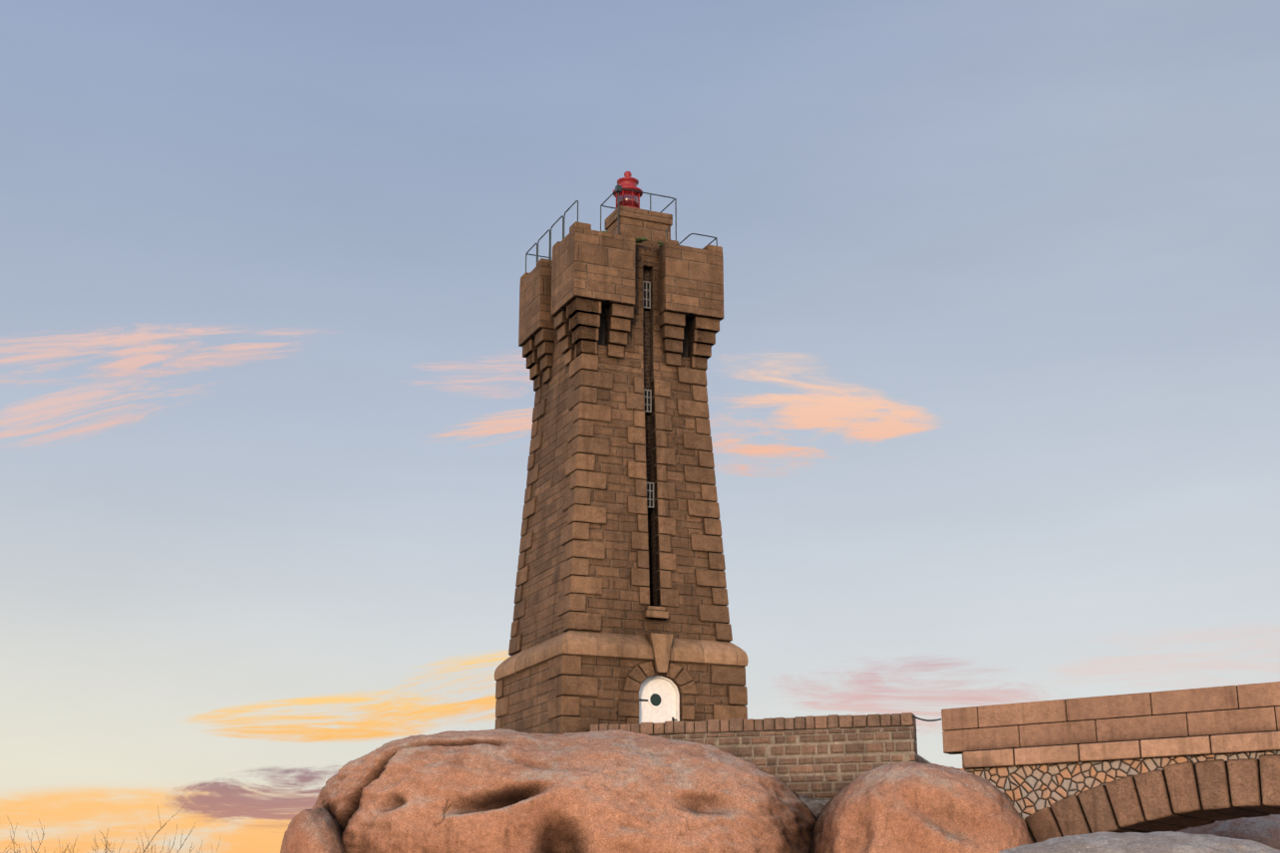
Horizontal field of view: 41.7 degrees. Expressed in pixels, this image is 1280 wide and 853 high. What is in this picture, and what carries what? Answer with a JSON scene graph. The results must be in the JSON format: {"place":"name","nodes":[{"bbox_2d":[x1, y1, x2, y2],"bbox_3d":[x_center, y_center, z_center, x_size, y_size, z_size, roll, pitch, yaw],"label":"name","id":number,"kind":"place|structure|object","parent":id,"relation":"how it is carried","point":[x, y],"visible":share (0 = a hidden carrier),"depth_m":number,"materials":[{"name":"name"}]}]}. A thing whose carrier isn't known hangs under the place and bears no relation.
{"place":"outdoors","nodes":[
{"label":"outdoors","id":0,"kind":"place"},
{"bbox_2d":[0,381,179,440],"bbox_3d":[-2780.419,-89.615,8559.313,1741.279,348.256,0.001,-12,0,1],"label":"cloud","id":1,"kind":"structure","parent":0,"point":[46,403],"depth_m":8563.97,"materials":[{"name":"pink"}]},
{"bbox_2d":[0,788,292,852],"bbox_3d":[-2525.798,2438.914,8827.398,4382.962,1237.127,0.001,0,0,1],"label":"cloud","id":2,"kind":"structure","parent":0,"point":[138,813],"depth_m":8832.19,"materials":[{"name":"orange"}]},
{"bbox_2d":[0,326,299,381],"bbox_3d":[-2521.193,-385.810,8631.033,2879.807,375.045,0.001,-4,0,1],"label":"cloud","id":3,"kind":"structure","parent":0,"point":[133,364],"depth_m":8633.28,"materials":[{"name":"pink"}]},
{"bbox_2d":[173,768,338,820],"bbox_3d":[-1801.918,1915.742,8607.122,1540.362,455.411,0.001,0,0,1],"label":"cloud","id":4,"kind":"structure","parent":0,"point":[223,800],"depth_m":8611.25,"materials":[{"name":"pink"}]},
{"bbox_2d":[191,692,453,742],"bbox_3d":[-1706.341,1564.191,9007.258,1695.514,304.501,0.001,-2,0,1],"label":"cloud","id":5,"kind":"structure","parent":0,"point":[367,730],"depth_m":9007.43,"materials":[{"name":"orange"}]},
{"bbox_2d":[349,650,509,721],"bbox_3d":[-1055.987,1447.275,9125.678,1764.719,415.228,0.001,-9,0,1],"label":"cloud","id":6,"kind":"structure","parent":0,"point":[484,704],"depth_m":9124.71,"materials":[{"name":"orange"}]},
{"bbox_2d":[431,355,533,387],"bbox_3d":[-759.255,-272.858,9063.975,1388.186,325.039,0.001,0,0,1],"label":"cloud","id":7,"kind":"structure","parent":0,"point":[520,366],"depth_m":9064.65,"materials":[{"name":"pink"}]},
{"bbox_2d":[441,407,533,437],"bbox_3d":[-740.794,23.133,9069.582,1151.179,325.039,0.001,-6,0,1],"label":"cloud","id":8,"kind":"structure","parent":0,"point":[489,428],"depth_m":9069.82,"materials":[{"name":"pink"}]},
{"bbox_2d":[525,188,717,272],"bbox_3d":[-0.567,-5.164,45.923,4.014,1.987,4.014,7,-18,-22],"label":"railing","id":9,"kind":"object","parent":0,"point":[549,257],"visible":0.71,"depth_m":45.29,"materials":[{"name":"grey metal"}]},
{"bbox_2d":[520,221,722,282],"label":"battlements","id":10,"kind":"object","parent":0,"point":[588,226],"visible":0.27,"depth_m":44.11,"materials":[{"name":"brown stone"}]},
{"bbox_2d":[602,231,663,247],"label":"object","id":11,"kind":"object","parent":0,"point":[639,240],"visible":0.46,"depth_m":43.84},
{"bbox_2d":[604,205,672,248],"bbox_3d":[-0.041,-5.024,45.664,1.580,1.470,1.080,7,-18,-22],"label":"lantern pedestal","id":12,"kind":"object","parent":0,"point":[651,226],"visible":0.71,"depth_m":45.30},
{"bbox_2d":[612,171,642,208],"bbox_3d":[-0.335,-6.382,45.941,0.840,1.330,0.840,7,-18,-22],"label":"lighthouse lantern","id":13,"kind":"object","parent":12,"relation":"on","point":[629,198],"visible":0.73,"depth_m":45.65,"materials":[{"name":"red metal"}]},
{"bbox_2d":[615,184,622,193],"bbox_3d":[-0.582,-6.387,45.147,0.140,0.180,0.140,7,-18,-22],"label":"lamp","id":14,"kind":"object","parent":13,"relation":"attached to","point":[618,188],"visible":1,"depth_m":45.09,"materials":[{"name":"black metal"}]},
{"bbox_2d":[0,0,1279,852],"label":"sky","id":15,"kind":"structure","parent":0,"point":[1048,231],"materials":[{"name":"blue"}]},
{"bbox_2d":[711,360,935,471],"bbox_3d":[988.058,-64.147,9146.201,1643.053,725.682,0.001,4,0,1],"label":"cloud","id":16,"kind":"structure","parent":0,"point":[822,409],"depth_m":9144.98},
{"bbox_2d":[790,660,1035,726],"bbox_3d":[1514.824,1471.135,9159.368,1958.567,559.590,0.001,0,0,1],"label":"cloud","id":17,"kind":"structure","parent":0,"point":[868,682],"depth_m":9161.71,"materials":[{"name":"pink"}]},
{"bbox_2d":[1083,656,1254,671],"bbox_3d":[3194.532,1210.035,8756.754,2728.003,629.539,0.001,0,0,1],"label":"cloud","id":18,"kind":"structure","parent":0,"point":[1227,666],"depth_m":8760.72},
{"bbox_3d":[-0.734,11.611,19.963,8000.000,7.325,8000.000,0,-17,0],"label":"terrain","id":19,"kind":"structure","parent":0,"visible":0},
{"bbox_2d":[280,807,346,852],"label":"boulder","id":20,"kind":"object","parent":19,"relation":"on","point":[317,830],"visible":0.88,"depth_m":33.62,"materials":[{"name":"stone"}]},
{"bbox_2d":[312,728,816,852],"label":"rock","id":21,"kind":"object","parent":19,"relation":"on","point":[499,791],"visible":0.94,"depth_m":33.72,"materials":[{"name":"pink stone"}]},
{"bbox_2d":[496,656,744,734],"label":"tower base wall","id":22,"kind":"structure","parent":21,"relation":"on","point":[530,693],"depth_m":40.47,"materials":[{"name":"brown stone"}]},
{"bbox_2d":[494,631,748,681],"bbox_3d":[-0.567,5.978,42.557,4.910,0.670,4.910,7,-18,-22],"label":"stone ledge","id":23,"kind":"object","parent":22,"relation":"on","point":[627,647],"depth_m":40.59,"materials":[{"name":"brown stone"}]},
{"bbox_2d":[511,244,728,655],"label":"tower wall","id":24,"kind":"structure","parent":23,"relation":"on","point":[617,606],"depth_m":42.37,"materials":[{"name":"brown stone"}]},
{"bbox_2d":[522,298,719,391],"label":"corbels","id":25,"kind":"object","parent":24,"relation":"attached to","point":[577,322],"visible":0.58,"depth_m":43.52,"materials":[{"name":"brown stone"}]},
{"bbox_2d":[642,281,653,508],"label":"windows","id":26,"kind":"structure","parent":24,"relation":"in","point":[648,393],"depth_m":43.08,"materials":[{"name":"grey glass"}]},
{"bbox_2d":[643,606,672,673],"bbox_3d":[0.397,5.198,40.788,0.600,1.660,0.751,7,-18,-22],"label":"keystone","id":27,"kind":"object","parent":24,"relation":"attached to","point":[661,644],"visible":0.77,"depth_m":40.43,"materials":[{"name":"brown stone"}]},
{"bbox_2d":[639,675,679,723],"bbox_3d":[0.407,7.297,40.129,1.118,2.680,0.160,7,-18,-22],"label":"door","id":28,"kind":"structure","parent":22,"relation":"in","point":[659,699],"depth_m":40.38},
{"bbox_2d":[798,795,830,817],"bbox_3d":[3.513,10.676,35.717,4.548,5.546,4.641,0,-17,0],"label":"rock","id":29,"kind":"object","parent":19,"relation":"on","point":[815,805],"visible":0.08,"depth_m":35.49,"materials":[{"name":"grey stone"}]},
{"bbox_2d":[808,761,1032,852],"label":"rock","id":30,"kind":"object","parent":19,"relation":"on","point":[909,807],"visible":0.98,"depth_m":32.57,"materials":[{"name":"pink stone"}]},
{"bbox_2d":[959,750,1279,819],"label":"bridge rubble wall","id":31,"kind":"structure","parent":19,"relation":"on","point":[1027,791],"depth_m":34.48,"materials":[{"name":"brown stone"}]},
{"bbox_2d":[941,681,1279,754],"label":"bridge parapet","id":32,"kind":"structure","parent":31,"relation":"on","point":[1232,710],"depth_m":34.13,"materials":[{"name":"brown stone"}]},
{"bbox_2d":[962,730,1279,843],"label":"bridge arch stones","id":33,"kind":"object","parent":31,"relation":"attached to","point":[1174,798],"visible":0.73,"depth_m":33.40,"materials":[{"name":"brown stone"}]},
{"bbox_2d":[998,831,1279,852],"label":"grey rock","id":34,"kind":"object","parent":19,"relation":"on","point":[1149,842],"visible":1,"depth_m":24.29,"materials":[{"name":"stone"}]},
{"bbox_2d":[1175,814,1279,850],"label":"rock","id":35,"kind":"object","parent":19,"relation":"on","point":[1265,830],"visible":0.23,"depth_m":38.07,"materials":[{"name":"grey stone"}]},
{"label":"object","id":36,"kind":"object","parent":19,"relation":"on","visible":0},
{"bbox_2d":[24,829,152,852],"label":"bare bush","id":37,"kind":"object","parent":36,"relation":"on","point":[107,847],"visible":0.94,"depth_m":19.97,"materials":[{"name":"brown plant"}]},
{"bbox_2d":[4,802,194,852],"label":"bare bush","id":38,"kind":"object","parent":36,"relation":"on","point":[105,840],"visible":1,"depth_m":17.50,"materials":[{"name":"brown plant"}]},
{"bbox_2d":[65,834,221,852],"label":"bare bush","id":39,"kind":"object","parent":36,"relation":"on","point":[167,847],"visible":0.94,"depth_m":20.57,"materials":[{"name":"brown plant"}]},
{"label":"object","id":40,"kind":"object","parent":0,"visible":0},
{"bbox_2d":[494,352,747,734],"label":"quoins","id":41,"kind":"object","parent":40,"relation":"on","point":[580,585],"visible":0.52,"depth_m":41.80,"materials":[{"name":"brown stone"}]},
{"bbox_2d":[518,262,554,346],"bbox_3d":[-2.238,-3.223,46.025,1.680,1.870,1.680,7,-18,-22],"label":"corner turret","id":42,"kind":"object","parent":41,"relation":"on","point":[535,317],"visible":0.25,"depth_m":45.30,"materials":[{"name":"brown stone"}]},
{"bbox_2d":[551,227,635,317],"bbox_3d":[-1.226,-3.897,43.794,1.680,1.870,1.680,7,-18,-22],"label":"corner turret","id":43,"kind":"object","parent":41,"relation":"on","point":[590,264],"visible":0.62,"depth_m":43.10,"materials":[{"name":"brown stone"}]},
{"bbox_2d":[658,242,723,320],"bbox_3d":[1.103,-3.604,44.763,1.680,1.870,1.680,7,-18,-22],"label":"corner turret","id":44,"kind":"object","parent":41,"relation":"on","point":[691,283],"visible":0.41,"depth_m":44.00,"materials":[{"name":"brown stone"}]},
{"bbox_2d":[648,725,918,799],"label":"terrace wall","id":45,"kind":"structure","parent":40,"relation":"on","point":[828,764],"depth_m":37.03,"materials":[{"name":"brick"}]},
{"bbox_2d":[590,712,916,734],"bbox_3d":[2.467,6.762,37.944,7.443,0.300,0.540,-5,-18,17],"label":"wall coping","id":46,"kind":"object","parent":45,"relation":"on","point":[796,723],"visible":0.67,"depth_m":37.58,"materials":[{"name":"stone"}]},
{"bbox_2d":[912,715,941,721],"bbox_3d":[6.235,6.344,36.526,0.651,0.152,0.036,-9,-19,28],"label":"chain","id":47,"kind":"object","parent":46,"relation":"attached to","point":[926,720],"visible":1,"depth_m":36.49,"materials":[{"name":"paint"}]},
{"bbox_2d":[917,754,931,763],"bbox_3d":[3.136,9.485,39.366,7.450,2.950,4.050,-5,-18,17],"label":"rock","id":48,"kind":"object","parent":40,"relation":"on","point":[921,760],"depth_m":37.45,"materials":[{"name":"stone"}]}
]}

